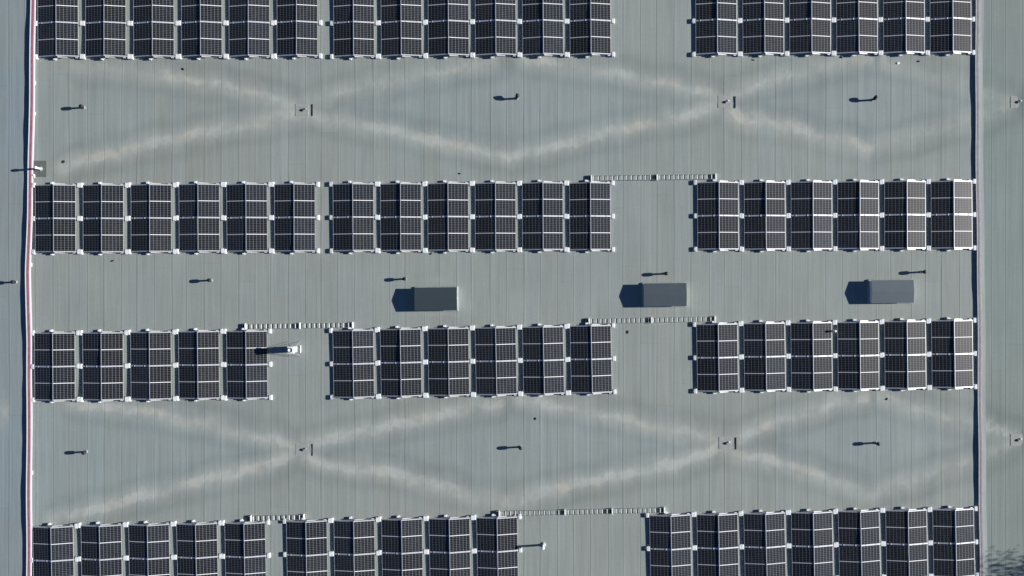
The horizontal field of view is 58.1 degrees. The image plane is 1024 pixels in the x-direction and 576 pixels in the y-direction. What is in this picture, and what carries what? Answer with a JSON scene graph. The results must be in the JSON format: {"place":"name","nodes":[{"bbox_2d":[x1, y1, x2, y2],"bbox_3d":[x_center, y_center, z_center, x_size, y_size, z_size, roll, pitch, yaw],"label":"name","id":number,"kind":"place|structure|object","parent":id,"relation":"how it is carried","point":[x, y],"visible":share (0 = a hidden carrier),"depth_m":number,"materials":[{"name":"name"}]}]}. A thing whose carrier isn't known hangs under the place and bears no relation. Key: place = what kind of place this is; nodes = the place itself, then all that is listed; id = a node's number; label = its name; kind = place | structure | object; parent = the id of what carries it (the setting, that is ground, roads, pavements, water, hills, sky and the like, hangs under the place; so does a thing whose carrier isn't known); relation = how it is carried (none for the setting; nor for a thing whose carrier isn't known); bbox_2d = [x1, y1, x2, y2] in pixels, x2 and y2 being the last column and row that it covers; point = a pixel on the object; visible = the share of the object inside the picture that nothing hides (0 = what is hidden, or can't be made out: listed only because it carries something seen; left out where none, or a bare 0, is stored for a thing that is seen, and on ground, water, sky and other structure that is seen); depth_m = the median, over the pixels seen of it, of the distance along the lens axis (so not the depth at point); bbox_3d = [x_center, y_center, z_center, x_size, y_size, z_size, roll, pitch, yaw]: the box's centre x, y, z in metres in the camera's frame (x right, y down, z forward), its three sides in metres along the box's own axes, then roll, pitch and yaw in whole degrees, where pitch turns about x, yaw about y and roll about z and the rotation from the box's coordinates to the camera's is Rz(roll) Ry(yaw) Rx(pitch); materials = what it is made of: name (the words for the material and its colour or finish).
{"place":"outdoors","nodes":[
{"label":"outdoors","id":0,"kind":"place"},
{"label":"ground","id":1,"kind":"structure","parent":0,"visible":0},
{"bbox_3d":[-6.500,0.000,51.535,79.160,7.130,60.300,0,90,0],"label":"warehouse building","id":2,"kind":"object","parent":1,"relation":"on","visible":0},
{"bbox_2d":[0,0,29,575],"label":"roof","id":3,"kind":"structure","parent":2,"relation":"on","point":[14,63],"depth_m":48.00,"materials":[{"name":"grey metal"}]},
{"bbox_2d":[31,0,977,575],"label":"roof","id":4,"kind":"structure","parent":2,"relation":"on","point":[641,104],"depth_m":48.01,"materials":[{"name":"grey metal"}]},
{"bbox_2d":[25,0,35,575],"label":"expansion wall","id":5,"kind":"structure","parent":4,"relation":"on","point":[29,231],"depth_m":47.89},
{"bbox_2d":[33,161,46,176],"bbox_3d":[-24.593,-6.208,47.745,0.700,0.610,0.840,0,90,0],"label":"white pipe","id":6,"kind":"object","parent":4,"relation":"on","point":[39,168],"visible":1,"depth_m":47.99,"materials":[{"name":"paint"}]},
{"bbox_2d":[30,523,77,575],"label":"solar table","id":7,"kind":"object","parent":4,"relation":"on","point":[53,550],"visible":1,"depth_m":47.79,"materials":[{"name":"glass"}]},
{"bbox_2d":[31,330,78,402],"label":"solar table","id":8,"kind":"object","parent":4,"relation":"on","point":[53,366],"visible":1,"depth_m":47.79,"materials":[{"name":"glass"}]},
{"bbox_2d":[32,182,80,254],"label":"solar table","id":9,"kind":"object","parent":4,"relation":"on","point":[54,218],"visible":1,"depth_m":47.79,"materials":[{"name":"glass"}]},
{"bbox_2d":[34,0,82,59],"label":"solar table","id":10,"kind":"object","parent":4,"relation":"on","point":[57,23],"visible":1,"depth_m":47.79,"materials":[{"name":"black glass"}]},
{"bbox_2d":[77,522,125,575],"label":"solar table","id":11,"kind":"object","parent":4,"relation":"on","point":[101,549],"visible":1,"depth_m":47.80,"materials":[{"name":"glass"}]},
{"bbox_2d":[79,329,127,402],"bbox_3d":[-21.246,4.062,47.825,2.525,0.389,3.810,0,90,0],"label":"solar table","id":12,"kind":"object","parent":4,"relation":"on","point":[102,366],"visible":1,"depth_m":47.79,"materials":[{"name":"glass"}]},
{"bbox_2d":[79,182,127,254],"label":"solar table","id":13,"kind":"object","parent":4,"relation":"on","point":[102,218],"visible":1,"depth_m":47.79,"materials":[{"name":"glass"}]},
{"bbox_2d":[82,0,130,59],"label":"solar table","id":14,"kind":"object","parent":4,"relation":"on","point":[104,23],"visible":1,"depth_m":47.80,"materials":[{"name":"glass"}]},
{"bbox_2d":[125,521,173,575],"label":"solar table","id":15,"kind":"object","parent":4,"relation":"on","point":[149,549],"visible":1,"depth_m":47.79,"materials":[{"name":"glass"}]},
{"bbox_2d":[127,182,175,254],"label":"solar table","id":16,"kind":"object","parent":4,"relation":"on","point":[150,218],"visible":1,"depth_m":47.79,"materials":[{"name":"glass"}]},
{"bbox_2d":[127,329,175,401],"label":"solar table","id":17,"kind":"object","parent":4,"relation":"on","point":[149,365],"visible":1,"depth_m":47.79,"materials":[{"name":"glass"}]},
{"bbox_2d":[130,0,177,59],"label":"solar table","id":18,"kind":"object","parent":4,"relation":"on","point":[152,23],"visible":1,"depth_m":47.79,"materials":[{"name":"glass"}]},
{"bbox_2d":[173,520,221,575],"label":"solar table","id":19,"kind":"object","parent":4,"relation":"on","point":[197,550],"visible":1,"depth_m":47.79,"materials":[{"name":"glass"}]},
{"bbox_2d":[175,181,223,254],"bbox_3d":[-16.244,-3.649,47.825,2.525,0.389,3.810,0,90,0],"label":"solar table","id":20,"kind":"object","parent":4,"relation":"on","point":[198,217],"visible":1,"depth_m":47.80,"materials":[{"name":"glass"}]},
{"bbox_2d":[175,328,223,400],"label":"solar table","id":21,"kind":"object","parent":4,"relation":"on","point":[197,364],"visible":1,"depth_m":47.79,"materials":[{"name":"glass"}]},
{"bbox_2d":[178,0,225,59],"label":"solar table","id":22,"kind":"object","parent":4,"relation":"on","point":[200,23],"visible":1,"depth_m":47.79,"materials":[{"name":"glass"}]},
{"bbox_2d":[221,519,270,575],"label":"solar table","id":23,"kind":"object","parent":4,"relation":"on","point":[245,544],"visible":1,"depth_m":47.79,"materials":[{"name":"glass"}]},
{"bbox_2d":[223,181,271,254],"bbox_3d":[-13.761,-3.650,47.825,2.525,0.389,3.810,0,90,0],"label":"solar table","id":24,"kind":"object","parent":4,"relation":"on","point":[246,217],"visible":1,"depth_m":47.79,"materials":[{"name":"glass"}]},
{"bbox_2d":[223,328,271,400],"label":"solar table","id":25,"kind":"object","parent":4,"relation":"on","point":[246,364],"visible":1,"depth_m":47.79,"materials":[{"name":"glass"}]},
{"bbox_2d":[226,0,273,59],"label":"solar table","id":26,"kind":"object","parent":4,"relation":"on","point":[248,23],"visible":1,"depth_m":47.79,"materials":[{"name":"glass"}]},
{"bbox_2d":[247,514,304,520],"bbox_3d":[-12.278,11.955,47.935,2.974,0.120,0.330,-1,90,0],"label":"cable tray","id":27,"kind":"object","parent":4,"relation":"on","point":[249,518],"visible":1,"depth_m":47.91,"materials":[{"name":"metal"}]},
{"bbox_2d":[287,345,300,354],"bbox_3d":[-11.310,3.175,47.528,0.634,0.965,0.814,0,90,0],"label":"chimney stack","id":28,"kind":"object","parent":4,"relation":"on","point":[293,349],"visible":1,"depth_m":47.35,"materials":[{"name":"metal"}]},
{"bbox_2d":[271,181,319,253],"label":"solar table","id":29,"kind":"object","parent":4,"relation":"on","point":[293,217],"visible":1,"depth_m":47.80,"materials":[{"name":"glass"}]},
{"bbox_2d":[273,0,321,59],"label":"solar table","id":30,"kind":"object","parent":4,"relation":"on","point":[296,22],"visible":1,"depth_m":47.79,"materials":[{"name":"glass"}]},
{"bbox_2d":[242,322,352,329],"bbox_3d":[-11.153,1.969,47.935,5.807,0.120,0.330,-1,90,0],"label":"cable tray","id":31,"kind":"object","parent":4,"relation":"on","point":[297,325],"visible":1,"depth_m":47.91,"materials":[{"name":"metal"}]},
{"bbox_2d":[295,443,312,455],"bbox_3d":[-10.843,8.422,48.035,0.911,0.068,0.650,0,90,0],"label":"roof drain","id":32,"kind":"object","parent":4,"relation":"on","point":[301,448],"visible":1,"depth_m":48.06,"materials":[{"name":"black plastic"}]},
{"bbox_2d":[295,104,312,115],"bbox_3d":[-10.843,-9.287,48.033,0.911,0.068,0.650,0,90,0],"label":"roof drain","id":33,"kind":"object","parent":4,"relation":"on","point":[301,109],"visible":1,"depth_m":48.05,"materials":[{"name":"black plastic"}]},
{"bbox_2d":[283,518,330,575],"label":"solar table","id":34,"kind":"object","parent":4,"relation":"on","point":[306,553],"visible":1,"depth_m":47.79,"materials":[{"name":"glass"}]},
{"bbox_2d":[329,181,377,253],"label":"solar table","id":35,"kind":"object","parent":4,"relation":"on","point":[352,217],"visible":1,"depth_m":47.79,"materials":[{"name":"glass"}]},
{"bbox_2d":[329,327,377,399],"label":"solar table","id":36,"kind":"object","parent":4,"relation":"on","point":[353,369],"visible":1,"depth_m":47.79,"materials":[{"name":"glass"}]},
{"bbox_2d":[330,0,377,59],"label":"solar table","id":37,"kind":"object","parent":4,"relation":"on","point":[352,23],"visible":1,"depth_m":47.79,"materials":[{"name":"glass"}]},
{"bbox_2d":[330,517,378,575],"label":"solar table","id":38,"kind":"object","parent":4,"relation":"on","point":[353,553],"visible":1,"depth_m":47.79,"materials":[{"name":"glass"}]},
{"bbox_2d":[376,326,425,398],"bbox_3d":[-5.758,3.872,47.825,2.525,0.389,3.810,-1,90,0],"label":"solar table","id":39,"kind":"object","parent":4,"relation":"on","point":[401,346],"visible":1,"depth_m":47.79,"materials":[{"name":"glass"}]},
{"bbox_2d":[377,181,424,253],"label":"solar table","id":40,"kind":"object","parent":4,"relation":"on","point":[399,217],"visible":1,"depth_m":47.79,"materials":[{"name":"glass"}]},
{"bbox_2d":[378,515,425,575],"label":"solar table","id":41,"kind":"object","parent":4,"relation":"on","point":[402,555],"visible":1,"depth_m":47.79,"materials":[{"name":"glass"}]},
{"bbox_2d":[378,0,425,59],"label":"solar table","id":42,"kind":"object","parent":4,"relation":"on","point":[400,23],"visible":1,"depth_m":47.80,"materials":[{"name":"glass"}]},
{"bbox_2d":[414,286,457,311],"bbox_3d":[-3.939,0.566,47.782,2.291,0.495,1.299,-1,90,0],"label":"vent hood","id":43,"kind":"object","parent":4,"relation":"on","point":[437,298],"visible":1,"depth_m":47.58,"materials":[{"name":"grey metal"}]},
{"bbox_2d":[424,180,471,253],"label":"solar table","id":44,"kind":"object","parent":4,"relation":"on","point":[448,216],"visible":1,"depth_m":47.79,"materials":[{"name":"glass"}]},
{"bbox_2d":[424,325,472,397],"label":"solar table","id":45,"kind":"object","parent":4,"relation":"on","point":[448,349],"visible":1,"depth_m":47.79,"materials":[{"name":"glass"}]},
{"bbox_2d":[425,0,472,58],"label":"solar table","id":46,"kind":"object","parent":4,"relation":"on","point":[447,22],"visible":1,"depth_m":47.79,"materials":[{"name":"glass"}]},
{"bbox_2d":[426,515,473,575],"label":"solar table","id":47,"kind":"object","parent":4,"relation":"on","point":[448,535],"visible":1,"depth_m":47.80,"materials":[{"name":"glass"}]},
{"bbox_2d":[472,180,519,252],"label":"solar table","id":48,"kind":"object","parent":4,"relation":"on","point":[494,216],"visible":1,"depth_m":47.79,"materials":[{"name":"glass"}]},
{"bbox_2d":[472,0,519,58],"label":"solar table","id":49,"kind":"object","parent":4,"relation":"on","point":[488,42],"visible":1,"depth_m":47.80,"materials":[{"name":"glass"}]},
{"bbox_2d":[472,324,520,397],"bbox_3d":[-0.817,3.791,47.825,2.525,0.389,3.810,-1,90,0],"label":"solar table","id":50,"kind":"object","parent":4,"relation":"on","point":[496,365],"visible":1,"depth_m":47.79,"materials":[{"name":"glass"}]},
{"bbox_2d":[473,514,521,575],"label":"solar table","id":51,"kind":"object","parent":4,"relation":"on","point":[497,537],"visible":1,"depth_m":47.79,"materials":[{"name":"glass"}]},
{"bbox_2d":[519,180,566,252],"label":"solar table","id":52,"kind":"object","parent":4,"relation":"on","point":[541,216],"visible":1,"depth_m":47.79,"materials":[{"name":"glass"}]},
{"bbox_2d":[519,0,566,57],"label":"solar table","id":53,"kind":"object","parent":4,"relation":"on","point":[541,22],"visible":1,"depth_m":47.79,"materials":[{"name":"glass"}]},
{"bbox_2d":[540,542,545,549],"bbox_3d":[1.625,13.375,47.695,0.308,0.710,0.308,0,90,0],"label":"white pipe","id":54,"kind":"object","parent":4,"relation":"on","point":[542,544],"visible":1,"depth_m":47.97,"materials":[{"name":"paint"}]},
{"bbox_2d":[519,323,567,396],"bbox_3d":[1.642,3.748,47.825,2.525,0.389,3.810,-1,90,0],"label":"solar table","id":55,"kind":"object","parent":4,"relation":"on","point":[541,344],"visible":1,"depth_m":47.79,"materials":[{"name":"glass"}]},
{"bbox_2d":[496,507,664,515],"bbox_3d":[3.555,11.646,47.935,8.809,0.120,0.330,-1,90,0],"label":"cable tray","id":56,"kind":"object","parent":4,"relation":"on","point":[662,510],"visible":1,"depth_m":47.91,"materials":[{"name":"metal"}]},
{"bbox_2d":[566,180,614,252],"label":"solar table","id":57,"kind":"object","parent":4,"relation":"on","point":[589,205],"visible":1,"depth_m":47.79,"materials":[{"name":"glass"}]},
{"bbox_2d":[567,0,614,57],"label":"solar table","id":58,"kind":"object","parent":4,"relation":"on","point":[594,41],"visible":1,"depth_m":47.79,"materials":[{"name":"glass"}]},
{"bbox_2d":[567,323,615,395],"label":"solar table","id":59,"kind":"object","parent":4,"relation":"on","point":[588,343],"visible":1,"depth_m":47.79,"materials":[{"name":"glass"}]},
{"bbox_2d":[585,316,715,323],"bbox_3d":[7.201,1.673,47.935,6.766,0.120,0.330,-1,90,0],"label":"cable tray","id":60,"kind":"object","parent":4,"relation":"on","point":[649,319],"visible":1,"depth_m":47.91,"materials":[{"name":"metal"}]},
{"bbox_2d":[588,174,715,180],"bbox_3d":[7.284,-5.750,47.935,6.682,0.120,0.330,-1,90,0],"label":"cable tray","id":61,"kind":"object","parent":4,"relation":"on","point":[655,177],"visible":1,"depth_m":47.91,"materials":[{"name":"metal"}]},
{"bbox_2d":[642,282,686,306],"bbox_3d":[7.916,0.351,47.782,2.307,0.495,1.299,-1,90,0],"label":"vent hood","id":62,"kind":"object","parent":4,"relation":"on","point":[664,294],"visible":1,"depth_m":47.58,"materials":[{"name":"metal"}]},
{"bbox_2d":[646,511,694,575],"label":"solar table","id":63,"kind":"object","parent":4,"relation":"on","point":[670,545],"visible":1,"depth_m":47.79,"materials":[{"name":"glass"}]},
{"bbox_2d":[692,0,739,57],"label":"solar table","id":64,"kind":"object","parent":4,"relation":"on","point":[717,21],"visible":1,"depth_m":47.79,"materials":[{"name":"glass"}]},
{"bbox_2d":[692,321,741,393],"bbox_3d":[10.690,3.609,47.825,2.525,0.389,3.810,-1,90,0],"label":"solar table","id":65,"kind":"object","parent":4,"relation":"on","point":[717,346],"visible":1,"depth_m":47.79,"materials":[{"name":"glass"}]},
{"bbox_2d":[693,179,741,252],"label":"solar table","id":66,"kind":"object","parent":4,"relation":"on","point":[716,215],"visible":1,"depth_m":47.80,"materials":[{"name":"glass"}]},
{"bbox_2d":[694,510,741,575],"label":"solar table","id":67,"kind":"object","parent":4,"relation":"on","point":[715,559],"visible":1,"depth_m":47.79,"materials":[{"name":"glass"}]},
{"bbox_2d":[719,437,731,448],"bbox_3d":[11.241,8.088,48.033,0.911,0.068,0.650,0,90,0],"label":"roof drain","id":68,"kind":"object","parent":4,"relation":"on","point":[725,442],"visible":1,"depth_m":48.05,"materials":[{"name":"black plastic"}]},
{"bbox_2d":[718,96,735,107],"bbox_3d":[11.199,-9.703,48.027,0.911,0.068,0.650,0,90,0],"label":"roof drain","id":69,"kind":"object","parent":4,"relation":"on","point":[724,101],"visible":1,"depth_m":48.05,"materials":[{"name":"black plastic"}]},
{"bbox_2d":[740,0,787,57],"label":"solar table","id":70,"kind":"object","parent":4,"relation":"on","point":[763,21],"visible":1,"depth_m":47.79,"materials":[{"name":"glass"}]},
{"bbox_2d":[740,320,788,392],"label":"solar table","id":71,"kind":"object","parent":4,"relation":"on","point":[763,371],"visible":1,"depth_m":47.79,"materials":[{"name":"glass"}]},
{"bbox_2d":[740,509,788,575],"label":"solar table","id":72,"kind":"object","parent":4,"relation":"on","point":[763,554],"visible":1,"depth_m":47.79,"materials":[{"name":"glass"}]},
{"bbox_2d":[741,179,788,252],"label":"solar table","id":73,"kind":"object","parent":4,"relation":"on","point":[763,215],"visible":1,"depth_m":47.80,"materials":[{"name":"glass"}]},
{"bbox_2d":[787,0,833,56],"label":"solar table","id":74,"kind":"object","parent":4,"relation":"on","point":[806,31],"visible":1,"depth_m":47.79,"materials":[{"name":"glass"}]},
{"bbox_2d":[787,179,835,251],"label":"solar table","id":75,"kind":"object","parent":4,"relation":"on","point":[812,215],"visible":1,"depth_m":47.79,"materials":[{"name":"glass"}]},
{"bbox_2d":[788,319,835,392],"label":"solar table","id":76,"kind":"object","parent":4,"relation":"on","point":[811,364],"visible":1,"depth_m":47.79,"materials":[{"name":"glass"}]},
{"bbox_2d":[788,509,835,575],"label":"solar table","id":77,"kind":"object","parent":4,"relation":"on","point":[810,530],"visible":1,"depth_m":47.79,"materials":[{"name":"glass"}]},
{"bbox_2d":[833,0,880,56],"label":"solar table","id":78,"kind":"object","parent":4,"relation":"on","point":[851,15],"visible":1,"depth_m":47.80,"materials":[{"name":"glass"}]},
{"bbox_2d":[835,179,881,251],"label":"solar table","id":79,"kind":"object","parent":4,"relation":"on","point":[856,230],"visible":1,"depth_m":47.79,"materials":[{"name":"glass"}]},
{"bbox_2d":[834,319,882,391],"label":"solar table","id":80,"kind":"object","parent":4,"relation":"on","point":[858,367],"visible":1,"depth_m":47.79,"materials":[{"name":"glass"}]},
{"bbox_2d":[834,507,883,575],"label":"solar table","id":81,"kind":"object","parent":4,"relation":"on","point":[858,556],"visible":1,"depth_m":47.79,"materials":[{"name":"glass"}]},
{"bbox_2d":[867,279,913,303],"bbox_3d":[19.660,0.182,47.782,2.283,0.495,1.290,-1,90,0],"label":"vent hood","id":82,"kind":"object","parent":4,"relation":"on","point":[890,291],"visible":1,"depth_m":47.59,"materials":[{"name":"grey metal"}]},
{"bbox_2d":[880,0,927,56],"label":"solar table","id":83,"kind":"object","parent":4,"relation":"on","point":[902,34],"visible":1,"depth_m":47.80,"materials":[{"name":"glass"}]},
{"bbox_2d":[880,178,928,251],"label":"solar table","id":84,"kind":"object","parent":4,"relation":"on","point":[905,214],"visible":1,"depth_m":47.79,"materials":[{"name":"glass"}]},
{"bbox_2d":[881,318,929,390],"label":"solar table","id":85,"kind":"object","parent":4,"relation":"on","point":[905,353],"visible":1,"depth_m":47.79,"materials":[{"name":"glass"}]},
{"bbox_2d":[882,506,930,575],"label":"solar table","id":86,"kind":"object","parent":4,"relation":"on","point":[904,528],"visible":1,"depth_m":47.80,"materials":[{"name":"glass"}]},
{"bbox_2d":[926,0,974,55],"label":"solar table","id":87,"kind":"object","parent":4,"relation":"on","point":[944,14],"visible":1,"depth_m":47.80,"materials":[{"name":"glass"}]},
{"bbox_2d":[927,178,975,250],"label":"solar table","id":88,"kind":"object","parent":4,"relation":"on","point":[948,231],"visible":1,"depth_m":47.79,"materials":[{"name":"glass"}]},
{"bbox_2d":[927,317,976,389],"bbox_3d":[22.897,3.420,47.825,2.525,0.389,3.810,-1,90,0],"label":"solar table","id":89,"kind":"object","parent":4,"relation":"on","point":[951,347],"visible":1,"depth_m":47.79,"materials":[{"name":"glass"}]},
{"bbox_2d":[929,505,978,575],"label":"solar table","id":90,"kind":"object","parent":4,"relation":"on","point":[952,556],"visible":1,"depth_m":47.80,"materials":[{"name":"glass"}]},
{"bbox_2d":[978,0,1023,575],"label":"roof","id":91,"kind":"structure","parent":2,"relation":"on","point":[1003,83],"depth_m":48.00,"materials":[{"name":"grey metal"}]},
{"bbox_2d":[975,0,987,575],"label":"expansion wall","id":92,"kind":"structure","parent":91,"relation":"on","point":[981,388],"depth_m":47.93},
{"bbox_2d":[1010,96,1021,107],"bbox_3d":[26.333,-9.708,48.030,0.680,0.068,0.640,0,90,0],"label":"roof drain","id":93,"kind":"object","parent":91,"relation":"on","point":[1014,101],"visible":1,"depth_m":48.05,"materials":[{"name":"black plastic"}]},
{"bbox_2d":[1010,434,1022,445],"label":"roof drain","id":94,"kind":"object","parent":91,"relation":"on","point":[1016,439],"visible":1,"depth_m":48.05,"materials":[{"name":"black plastic"}]}
]}

